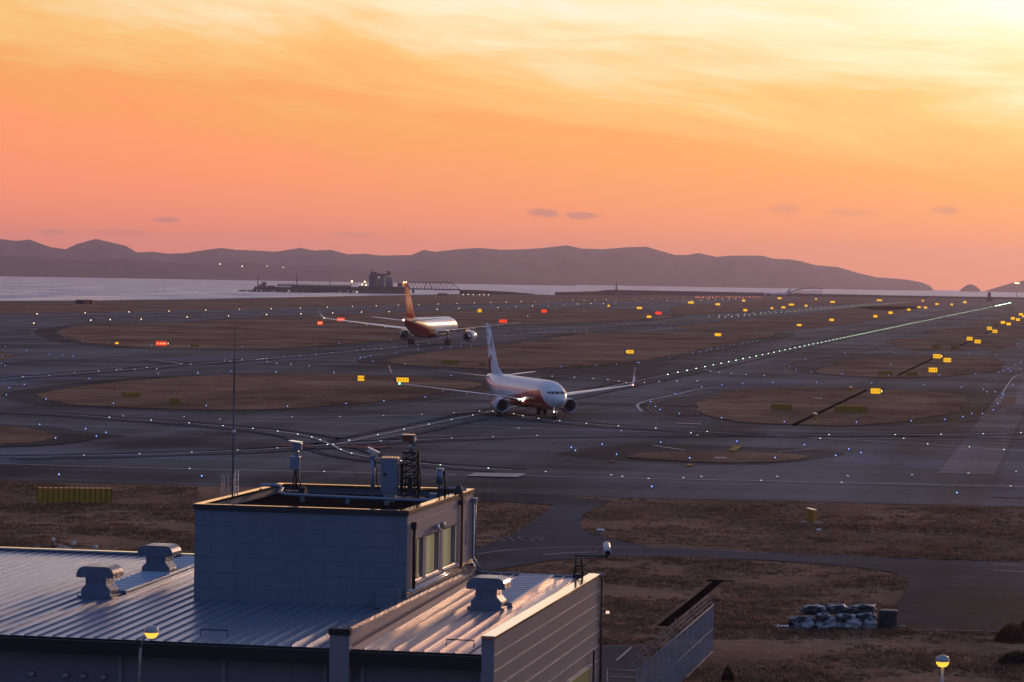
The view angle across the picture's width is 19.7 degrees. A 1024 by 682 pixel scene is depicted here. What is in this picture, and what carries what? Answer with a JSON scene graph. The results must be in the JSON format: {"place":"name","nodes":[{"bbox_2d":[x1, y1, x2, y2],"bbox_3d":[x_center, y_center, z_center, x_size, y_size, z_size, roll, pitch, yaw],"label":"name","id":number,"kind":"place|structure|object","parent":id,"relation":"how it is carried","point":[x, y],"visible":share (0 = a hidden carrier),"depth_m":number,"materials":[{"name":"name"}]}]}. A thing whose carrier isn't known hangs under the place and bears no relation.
{"place":"outdoors","nodes":[
{"label":"outdoors","id":0,"kind":"place"},
{"bbox_2d":[34,543,72,548],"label":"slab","id":1,"kind":"structure","parent":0,"point":[65,547],"depth_m":201.91,"materials":[{"name":"concrete"}]},
{"bbox_2d":[0,256,575,285],"bbox_3d":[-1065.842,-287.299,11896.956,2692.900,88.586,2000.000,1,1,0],"label":"hills","id":2,"kind":"structure","parent":0,"point":[21,266],"depth_m":11366.63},
{"bbox_2d":[0,239,932,290],"bbox_3d":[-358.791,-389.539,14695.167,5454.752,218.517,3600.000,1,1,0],"label":"hills","id":3,"kind":"structure","parent":0,"point":[636,266],"depth_m":14206.03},
{"bbox_2d":[0,294,1023,681],"bbox_3d":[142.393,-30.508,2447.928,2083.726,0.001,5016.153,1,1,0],"label":"ground","id":4,"kind":"structure","parent":0,"point":[754,650],"depth_m":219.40,"materials":[{"name":"brown plant"}]},
{"bbox_2d":[37,487,111,503],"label":"barrier","id":5,"kind":"object","parent":4,"relation":"on","point":[79,495],"visible":1,"depth_m":240.71,"materials":[{"name":"metal"}]},
{"bbox_2d":[75,300,93,303],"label":"shipping container","id":6,"kind":"object","parent":4,"relation":"on","point":[84,301],"visible":0.98,"depth_m":1720.55,"materials":[{"name":"brown metal"}]},
{"bbox_2d":[138,625,158,681],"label":"street lamp","id":7,"kind":"object","parent":4,"relation":"on","point":[151,631],"visible":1,"depth_m":95.16,"materials":[{"name":"grey"}]},
{"bbox_2d":[0,294,459,301],"bbox_3d":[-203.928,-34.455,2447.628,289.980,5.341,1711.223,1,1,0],"label":"sea wall","id":8,"kind":"structure","parent":4,"relation":"on","point":[225,298],"depth_m":2192.73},
{"bbox_2d":[0,470,609,681],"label":"terminal annex","id":9,"kind":"object","parent":4,"relation":"on","point":[266,582],"visible":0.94,"depth_m":113.65,"materials":[{"name":"white paint"}]},
{"bbox_2d":[76,563,123,598],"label":"roof vent","id":10,"kind":"object","parent":9,"relation":"on","point":[99,583],"visible":1,"depth_m":115.15,"materials":[{"name":"metal"}]},
{"bbox_2d":[137,543,180,573],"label":"roof vent","id":11,"kind":"object","parent":9,"relation":"on","point":[159,557],"visible":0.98,"depth_m":122.61,"materials":[{"name":"metal"}]},
{"bbox_2d":[232,331,234,493],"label":"lightning mast","id":12,"kind":"object","parent":9,"relation":"on","point":[233,432],"visible":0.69,"depth_m":120.70,"materials":[{"name":"metal"}]},
{"bbox_2d":[283,440,307,496],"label":"surveillance camera","id":13,"kind":"object","parent":9,"relation":"on","point":[295,463],"visible":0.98,"depth_m":124.52,"materials":[{"name":"metal"}]},
{"bbox_2d":[367,447,379,500],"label":"surveillance camera","id":14,"kind":"object","parent":9,"relation":"on","point":[375,455],"visible":0.89,"depth_m":123.38,"materials":[{"name":"grey metal"}]},
{"bbox_2d":[380,456,400,501],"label":"equipment cabinet","id":15,"kind":"object","parent":9,"relation":"on","point":[389,476],"visible":0.98,"depth_m":122.51,"materials":[{"name":"silver metal"}]},
{"bbox_2d":[396,434,425,498],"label":"lattice mast","id":16,"kind":"object","parent":9,"relation":"on","point":[411,440],"visible":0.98,"depth_m":122.76,"materials":[{"name":"metal"}]},
{"bbox_2d":[415,537,424,582],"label":"window","id":17,"kind":"structure","parent":9,"relation":"in","point":[419,541],"depth_m":115.86,"materials":[{"name":"beige glass"}]},
{"bbox_2d":[425,530,441,577],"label":"window","id":18,"kind":"structure","parent":9,"relation":"in","point":[432,539],"depth_m":118.18,"materials":[{"name":"beige glass"}]},
{"bbox_2d":[429,468,465,504],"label":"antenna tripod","id":19,"kind":"object","parent":9,"relation":"on","point":[441,475],"visible":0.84,"depth_m":122.90,"materials":[{"name":"metal"}]},
{"bbox_2d":[442,524,458,570],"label":"window","id":20,"kind":"structure","parent":9,"relation":"in","point":[449,533],"depth_m":121.30,"materials":[{"name":"beige glass"}]},
{"bbox_2d":[466,575,510,610],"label":"roof vent","id":21,"kind":"object","parent":9,"relation":"on","point":[488,592],"visible":1,"depth_m":113.11,"materials":[{"name":"metal"}]},
{"bbox_2d":[567,664,589,681],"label":"window frame","id":22,"kind":"structure","parent":9,"relation":"in","point":[588,666],"depth_m":118.84,"materials":[{"name":"white paint"}]},
{"bbox_2d":[573,541,610,577],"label":"surveillance camera","id":23,"kind":"object","parent":9,"relation":"attached to","point":[606,548],"visible":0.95,"depth_m":123.38,"materials":[{"name":"metal"}]},
{"bbox_2d":[459,290,534,294],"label":"sea wall","id":24,"kind":"structure","parent":4,"relation":"on","point":[477,292],"depth_m":3411.83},
{"bbox_2d":[0,298,1023,506],"bbox_3d":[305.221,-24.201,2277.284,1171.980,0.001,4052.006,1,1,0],"label":"taxiway","id":25,"kind":"structure","parent":4,"relation":"on","point":[536,457],"depth_m":382.31,"materials":[{"name":"asphalt"}]},
{"bbox_2d":[0,353,16,358],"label":"grass island","id":26,"kind":"structure","parent":25,"relation":"on","point":[5,355],"depth_m":650.03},
{"bbox_2d":[0,371,81,386],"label":"pavement patch","id":27,"kind":"object","parent":25,"relation":"on","point":[5,381],"visible":1,"depth_m":518.78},
{"bbox_2d":[0,424,92,446],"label":"taxiway shoulder","id":28,"kind":"object","parent":25,"relation":"on","point":[67,435],"visible":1,"depth_m":336.81},
{"bbox_2d":[0,426,58,443],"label":"grass island","id":29,"kind":"structure","parent":28,"relation":"on","point":[13,434],"depth_m":336.56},
{"bbox_2d":[75,430,123,440],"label":"taxiway shoulder","id":30,"kind":"object","parent":25,"relation":"on","point":[100,435],"visible":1,"depth_m":339.61},
{"bbox_2d":[0,450,261,463],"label":"pavement patch","id":31,"kind":"object","parent":25,"relation":"on","point":[5,459],"visible":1,"depth_m":304.33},
{"bbox_2d":[123,355,324,364],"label":"pavement patch","id":32,"kind":"object","parent":25,"relation":"on","point":[199,359],"visible":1,"depth_m":650.46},
{"bbox_2d":[1,373,490,411],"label":"taxiway shoulder","id":33,"kind":"object","parent":25,"relation":"on","point":[28,396],"visible":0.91,"depth_m":451.73},
{"bbox_2d":[36,374,482,409],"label":"grass island","id":34,"kind":"structure","parent":33,"relation":"on","point":[263,391],"depth_m":472.83,"materials":[{"name":"plant"}]},
{"bbox_2d":[122,392,139,396],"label":"taxiway sign","id":35,"kind":"object","parent":34,"relation":"on","point":[130,394],"visible":0.98,"depth_m":443.59,"materials":[{"name":"metal"}]},
{"bbox_2d":[170,398,178,403],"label":"taxiway sign","id":36,"kind":"object","parent":34,"relation":"on","point":[174,400],"visible":1,"depth_m":422.43,"materials":[{"name":"metal"}]},
{"bbox_2d":[357,375,364,380],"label":"taxiway sign","id":37,"kind":"object","parent":34,"relation":"on","point":[361,377],"visible":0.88,"depth_m":527.98,"materials":[{"name":"yellow plastic"}]},
{"bbox_2d":[396,377,408,381],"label":"taxiway sign","id":38,"kind":"object","parent":34,"relation":"on","point":[402,379],"visible":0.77,"depth_m":525.08,"materials":[{"name":"yellow plastic"}]},
{"bbox_2d":[34,308,685,349],"bbox_3d":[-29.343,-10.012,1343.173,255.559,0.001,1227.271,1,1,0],"label":"taxiway shoulder","id":39,"kind":"object","parent":25,"relation":"on","point":[49,333],"visible":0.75,"depth_m":903.94},
{"bbox_2d":[55,308,673,348],"bbox_3d":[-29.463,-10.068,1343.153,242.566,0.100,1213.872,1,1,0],"label":"grass island","id":40,"kind":"structure","parent":39,"relation":"on","point":[279,332],"depth_m":1027.75,"materials":[{"name":"plant"}]},
{"bbox_2d":[156,341,169,345],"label":"taxiway sign","id":41,"kind":"object","parent":40,"relation":"on","point":[164,343],"visible":1,"depth_m":758.46,"materials":[{"name":"red plastic"}]},
{"bbox_2d":[318,283,527,344],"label":"airliner","id":42,"kind":"object","parent":25,"relation":"on","point":[429,327],"visible":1,"depth_m":829.18,"materials":[{"name":"white metal"}]},
{"bbox_2d":[0,314,1014,470],"bbox_3d":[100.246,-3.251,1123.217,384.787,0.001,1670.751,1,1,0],"label":"tyre marks","id":43,"kind":"object","parent":25,"relation":"on","point":[316,450],"visible":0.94,"depth_m":369.64,"materials":[{"name":"rubber"}]},
{"bbox_2d":[0,308,1022,428],"bbox_3d":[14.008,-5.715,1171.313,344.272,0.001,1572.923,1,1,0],"label":"taxiway edge line","id":44,"kind":"object","parent":25,"relation":"on","point":[546,370],"visible":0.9,"depth_m":526.98,"materials":[{"name":"paint"}]},
{"bbox_2d":[0,299,1023,486],"bbox_3d":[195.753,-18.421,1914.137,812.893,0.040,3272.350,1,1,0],"label":"painted lines","id":45,"kind":"object","parent":25,"relation":"on","point":[637,406],"visible":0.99,"depth_m":369.94,"materials":[{"name":"white paint"}]},
{"bbox_2d":[389,323,635,419],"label":"airliner","id":46,"kind":"object","parent":25,"relation":"on","point":[539,395],"visible":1,"depth_m":407.16,"materials":[{"name":"white paint"}]},
{"bbox_2d":[356,331,795,370],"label":"taxiway shoulder","id":47,"kind":"object","parent":25,"relation":"on","point":[376,360],"visible":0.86,"depth_m":748.69},
{"bbox_2d":[552,427,713,440],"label":"pavement patch","id":48,"kind":"object","parent":25,"relation":"on","point":[587,432],"visible":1,"depth_m":363.13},
{"bbox_2d":[279,396,1016,476],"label":"painted patches","id":49,"kind":"object","parent":25,"relation":"on","point":[1008,401],"visible":0.98,"depth_m":325.67,"materials":[{"name":"paint"}]},
{"bbox_2d":[635,389,734,416],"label":"taxiway shoulder","id":50,"kind":"object","parent":25,"relation":"on","point":[675,407],"visible":0.98,"depth_m":449.73},
{"bbox_2d":[555,445,844,464],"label":"taxiway shoulder","id":51,"kind":"object","parent":25,"relation":"on","point":[611,452],"visible":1,"depth_m":328.31},
{"bbox_2d":[666,377,820,390],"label":"pavement patch","id":52,"kind":"object","parent":25,"relation":"on","point":[721,383],"visible":1,"depth_m":552.77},
{"bbox_2d":[672,306,918,330],"bbox_3d":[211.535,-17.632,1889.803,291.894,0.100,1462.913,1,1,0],"label":"grass island","id":53,"kind":"structure","parent":25,"relation":"on","point":[845,315],"depth_m":1472.75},
{"bbox_2d":[671,297,944,314],"bbox_3d":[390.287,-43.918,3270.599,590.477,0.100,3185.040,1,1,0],"label":"grass island","id":54,"kind":"structure","parent":25,"relation":"on","point":[710,308],"depth_m":2536.70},
{"bbox_2d":[694,398,967,425],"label":"taxiway shoulder","id":55,"kind":"object","parent":25,"relation":"on","point":[696,406],"visible":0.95,"depth_m":426.16},
{"bbox_2d":[786,353,895,373],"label":"taxiway shoulder","id":56,"kind":"object","parent":25,"relation":"on","point":[807,367],"visible":0.97,"depth_m":716.20},
{"bbox_2d":[828,440,945,468],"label":"pavement patch","id":57,"kind":"object","parent":25,"relation":"on","point":[876,452],"visible":1,"depth_m":320.87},
{"bbox_2d":[857,300,957,309],"bbox_3d":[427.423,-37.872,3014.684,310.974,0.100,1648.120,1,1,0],"label":"grass island","id":58,"kind":"structure","parent":25,"relation":"on","point":[920,303],"depth_m":2848.53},
{"bbox_2d":[869,390,999,425],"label":"taxiway shoulder","id":59,"kind":"object","parent":25,"relation":"on","point":[978,404],"visible":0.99,"depth_m":447.75},
{"bbox_2d":[938,373,1023,474],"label":"concrete strip","id":60,"kind":"object","parent":25,"relation":"on","point":[968,457],"visible":1,"depth_m":367.10,"materials":[{"name":"concrete"}]},
{"bbox_2d":[985,292,992,300],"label":"instrument cone","id":61,"kind":"object","parent":25,"relation":"on","point":[989,298],"visible":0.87,"depth_m":3788.84,"materials":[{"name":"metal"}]},
{"bbox_2d":[596,529,604,534],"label":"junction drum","id":62,"kind":"object","parent":4,"relation":"on","point":[600,531],"visible":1,"depth_m":219.58,"materials":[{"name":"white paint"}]},
{"bbox_2d":[597,646,642,681],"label":"yard","id":63,"kind":"structure","parent":4,"relation":"on","point":[611,655],"depth_m":146.17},
{"bbox_2d":[606,668,636,681],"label":"wire fence","id":64,"kind":"object","parent":4,"relation":"on","point":[622,678],"visible":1,"depth_m":125.07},
{"bbox_2d":[630,595,713,681],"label":"wire fence","id":65,"kind":"object","parent":4,"relation":"on","point":[681,649],"visible":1,"depth_m":139.29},
{"bbox_2d":[658,579,733,625],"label":"ditch","id":66,"kind":"object","parent":4,"relation":"on","point":[690,603],"visible":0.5,"depth_m":173.84,"materials":[{"name":"black"}]},
{"bbox_2d":[721,664,733,680],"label":"dry shrub","id":67,"kind":"object","parent":4,"relation":"on","point":[728,676],"visible":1,"depth_m":139.51,"materials":[{"name":"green plant"}]},
{"bbox_2d":[763,288,790,296],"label":"airliner","id":68,"kind":"object","parent":4,"relation":"on","point":[779,294],"visible":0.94,"depth_m":4142.14,"materials":[{"name":"white paint"}]},
{"bbox_2d":[555,290,1023,298],"bbox_3d":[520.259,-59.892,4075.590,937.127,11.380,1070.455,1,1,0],"label":"sea wall","id":69,"kind":"structure","parent":4,"relation":"on","point":[646,292],"depth_m":4119.70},
{"bbox_2d":[787,615,814,628],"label":"wrapped bale","id":70,"kind":"object","parent":4,"relation":"on","point":[800,621],"visible":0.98,"depth_m":161.23,"materials":[{"name":"white plastic"}]},
{"bbox_2d":[790,288,822,296],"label":"viewing jetty","id":71,"kind":"object","parent":4,"relation":"on","point":[799,292],"visible":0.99,"depth_m":4246.03,"materials":[{"name":"grey metal"}]},
{"bbox_2d":[800,508,823,524],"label":"marker box","id":72,"kind":"object","parent":4,"relation":"on","point":[811,516],"visible":0.97,"depth_m":232.81,"materials":[{"name":"orange paint"}]},
{"bbox_2d":[813,613,836,628],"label":"wrapped bale","id":73,"kind":"object","parent":4,"relation":"on","point":[824,620],"visible":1,"depth_m":161.39,"materials":[{"name":"white plastic"}]},
{"bbox_2d":[800,604,826,615],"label":"wrapped bale","id":74,"kind":"object","parent":73,"relation":"on","point":[814,610],"visible":0.98,"depth_m":163.32,"materials":[{"name":"white plastic"}]},
{"bbox_2d":[835,613,861,629],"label":"wrapped bale","id":75,"kind":"object","parent":4,"relation":"on","point":[849,621],"visible":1,"depth_m":161.59,"materials":[{"name":"white plastic"}]},
{"bbox_2d":[825,604,849,613],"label":"wrapped bale","id":76,"kind":"object","parent":75,"relation":"on","point":[836,608],"visible":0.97,"depth_m":163.48,"materials":[{"name":"white plastic"}]},
{"bbox_2d":[856,612,877,628],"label":"wrapped bale","id":77,"kind":"object","parent":4,"relation":"on","point":[868,619],"visible":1,"depth_m":162.01,"materials":[{"name":"white plastic"}]},
{"bbox_2d":[847,603,875,613],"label":"wrapped bale","id":78,"kind":"object","parent":77,"relation":"on","point":[861,608],"visible":0.98,"depth_m":163.60,"materials":[{"name":"white plastic"}]},
{"bbox_2d":[878,609,897,629],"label":"storage drum","id":79,"kind":"object","parent":4,"relation":"on","point":[887,618],"visible":1,"depth_m":162.01,"materials":[{"name":"grey plastic"}]},
{"bbox_2d":[792,319,1015,425],"bbox_3d":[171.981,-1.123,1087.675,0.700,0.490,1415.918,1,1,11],"label":"drainage channel","id":80,"kind":"object","parent":4,"relation":"on","point":[821,411],"visible":0.43,"depth_m":480.30,"materials":[{"name":"black"}]},
{"bbox_2d":[936,655,949,681],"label":"street lamp","id":81,"kind":"object","parent":4,"relation":"on","point":[942,661],"visible":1,"depth_m":100.11,"materials":[{"name":"grey"}]},
{"bbox_2d":[994,622,1023,642],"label":"dry shrub","id":82,"kind":"object","parent":4,"relation":"on","point":[1013,634],"visible":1,"depth_m":157.22,"materials":[{"name":"brown plant"}]},
{"bbox_2d":[997,649,1023,665],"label":"dry shrub","id":83,"kind":"object","parent":4,"relation":"on","point":[1014,657],"visible":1,"depth_m":147.70,"materials":[{"name":"brown plant"}]},
{"bbox_2d":[0,276,1023,300],"bbox_3d":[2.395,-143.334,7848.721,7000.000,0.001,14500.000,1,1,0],"label":"sea","id":84,"kind":"structure","parent":0,"point":[13,288],"depth_m":5637.26,"materials":[{"name":"grey liquid"}]},
{"bbox_2d":[239,273,409,293],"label":"fuel jetty","id":85,"kind":"object","parent":84,"relation":"in","point":[333,288],"visible":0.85,"depth_m":3892.51,"materials":[{"name":"metal"}]},
{"bbox_2d":[368,271,392,286],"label":"jetty building","id":86,"kind":"structure","parent":85,"relation":"on","point":[376,279],"depth_m":3891.40,"materials":[{"name":"concrete"}]},
{"bbox_2d":[407,282,459,292],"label":"truss bridge","id":87,"kind":"structure","parent":84,"relation":"in","point":[424,288],"depth_m":3995.02,"materials":[{"name":"metal"}]},
{"bbox_2d":[0,0,1023,290],"label":"sky","id":88,"kind":"structure","parent":0,"point":[875,138],"materials":[{"name":"orange"}]},
{"bbox_2d":[383,331,776,369],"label":"grass island","id":89,"kind":"structure","parent":0,"point":[586,349],"depth_m":788.71,"materials":[{"name":"plant"}]},
{"bbox_2d":[442,360,458,364],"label":"taxiway sign","id":90,"kind":"object","parent":89,"relation":"on","point":[454,362],"visible":0.97,"depth_m":637.05,"materials":[{"name":"yellow paint"}]},
{"bbox_2d":[625,350,633,353],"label":"taxiway sign","id":91,"kind":"object","parent":89,"relation":"on","point":[629,351],"visible":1,"depth_m":755.01,"materials":[{"name":"yellow plastic"}]},
{"bbox_2d":[626,452,807,462],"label":"grass island","id":92,"kind":"structure","parent":0,"point":[739,457],"depth_m":317.22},
{"bbox_2d":[473,494,1023,630],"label":"service road","id":93,"kind":"structure","parent":0,"point":[941,594],"depth_m":199.38,"materials":[{"name":"asphalt"}]},
{"bbox_2d":[492,536,544,540],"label":"stop lettering","id":94,"kind":"object","parent":93,"relation":"on","point":[520,538],"visible":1,"depth_m":214.72},
{"bbox_2d":[479,546,1020,676],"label":"road lines","id":95,"kind":"object","parent":93,"relation":"on","point":[678,548],"visible":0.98,"depth_m":203.25,"materials":[{"name":"white paint"}]},
{"bbox_2d":[693,387,970,426],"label":"grass island","id":96,"kind":"structure","parent":0,"point":[754,406],"depth_m":457.03,"materials":[{"name":"plant"}]},
{"bbox_2d":[771,404,791,409],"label":"taxiway sign","id":97,"kind":"object","parent":96,"relation":"on","point":[781,406],"visible":0.98,"depth_m":437.96,"materials":[{"name":"metal"}]},
{"bbox_2d":[812,413,817,419],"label":"marker box","id":98,"kind":"object","parent":96,"relation":"on","point":[815,416],"visible":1,"depth_m":408.13,"materials":[{"name":"orange paint"}]},
{"bbox_2d":[835,405,867,412],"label":"taxiway sign","id":99,"kind":"object","parent":96,"relation":"on","point":[850,409],"visible":0.98,"depth_m":431.09,"materials":[{"name":"metal"}]},
{"bbox_2d":[870,388,883,393],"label":"taxiway sign","id":100,"kind":"object","parent":96,"relation":"on","point":[876,390],"visible":1,"depth_m":507.78,"materials":[{"name":"yellow"}]},
{"bbox_2d":[815,356,1003,377],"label":"grass island","id":101,"kind":"structure","parent":0,"point":[871,367],"depth_m":680.91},
{"bbox_2d":[878,371,891,375],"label":"taxiway sign","id":102,"kind":"object","parent":101,"relation":"on","point":[884,372],"visible":0.94,"depth_m":611.82,"materials":[{"name":"yellow paint"}]},
{"bbox_2d":[906,371,916,375],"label":"taxiway sign","id":103,"kind":"object","parent":101,"relation":"on","point":[911,373],"visible":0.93,"depth_m":614.78,"materials":[{"name":"yellow paint"}]},
{"bbox_2d":[928,367,937,371],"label":"taxiway sign","id":104,"kind":"object","parent":101,"relation":"on","point":[932,369],"visible":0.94,"depth_m":637.45,"materials":[{"name":"yellow plastic"}]},
{"bbox_2d":[933,354,942,358],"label":"taxiway sign","id":105,"kind":"object","parent":101,"relation":"on","point":[940,356],"visible":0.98,"depth_m":758.27,"materials":[{"name":"yellow plastic"}]},
{"bbox_2d":[888,338,1017,349],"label":"grass island","id":106,"kind":"structure","parent":0,"point":[926,343],"depth_m":962.57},
{"bbox_2d":[932,345,940,348],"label":"taxiway sign","id":107,"kind":"object","parent":106,"relation":"on","point":[936,346],"visible":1,"depth_m":873.83,"materials":[{"name":"paint"}]},
{"bbox_2d":[960,284,980,291],"bbox_3d":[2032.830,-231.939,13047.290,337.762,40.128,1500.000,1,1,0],"label":"islet","id":108,"kind":"object","parent":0,"point":[970,288],"visible":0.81,"depth_m":12643.83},
{"bbox_2d":[924,326,1023,336],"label":"grass island","id":109,"kind":"structure","parent":0,"point":[1010,331],"depth_m":1217.62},
{"bbox_2d":[959,318,1023,324],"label":"grass island","id":110,"kind":"structure","parent":0,"point":[990,322],"depth_m":1561.88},
{"bbox_2d":[984,281,1023,291],"bbox_3d":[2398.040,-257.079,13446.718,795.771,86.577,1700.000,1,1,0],"label":"islet","id":111,"kind":"object","parent":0,"point":[1013,287],"visible":0.78,"depth_m":12969.17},
{"bbox_2d":[987,313,1023,316],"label":"grass island","id":112,"kind":"structure","parent":0,"point":[1009,315],"depth_m":1931.60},
{"bbox_2d":[991,421,1023,497],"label":"apron","id":113,"kind":"object","parent":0,"point":[1008,476],"visible":1,"depth_m":297.20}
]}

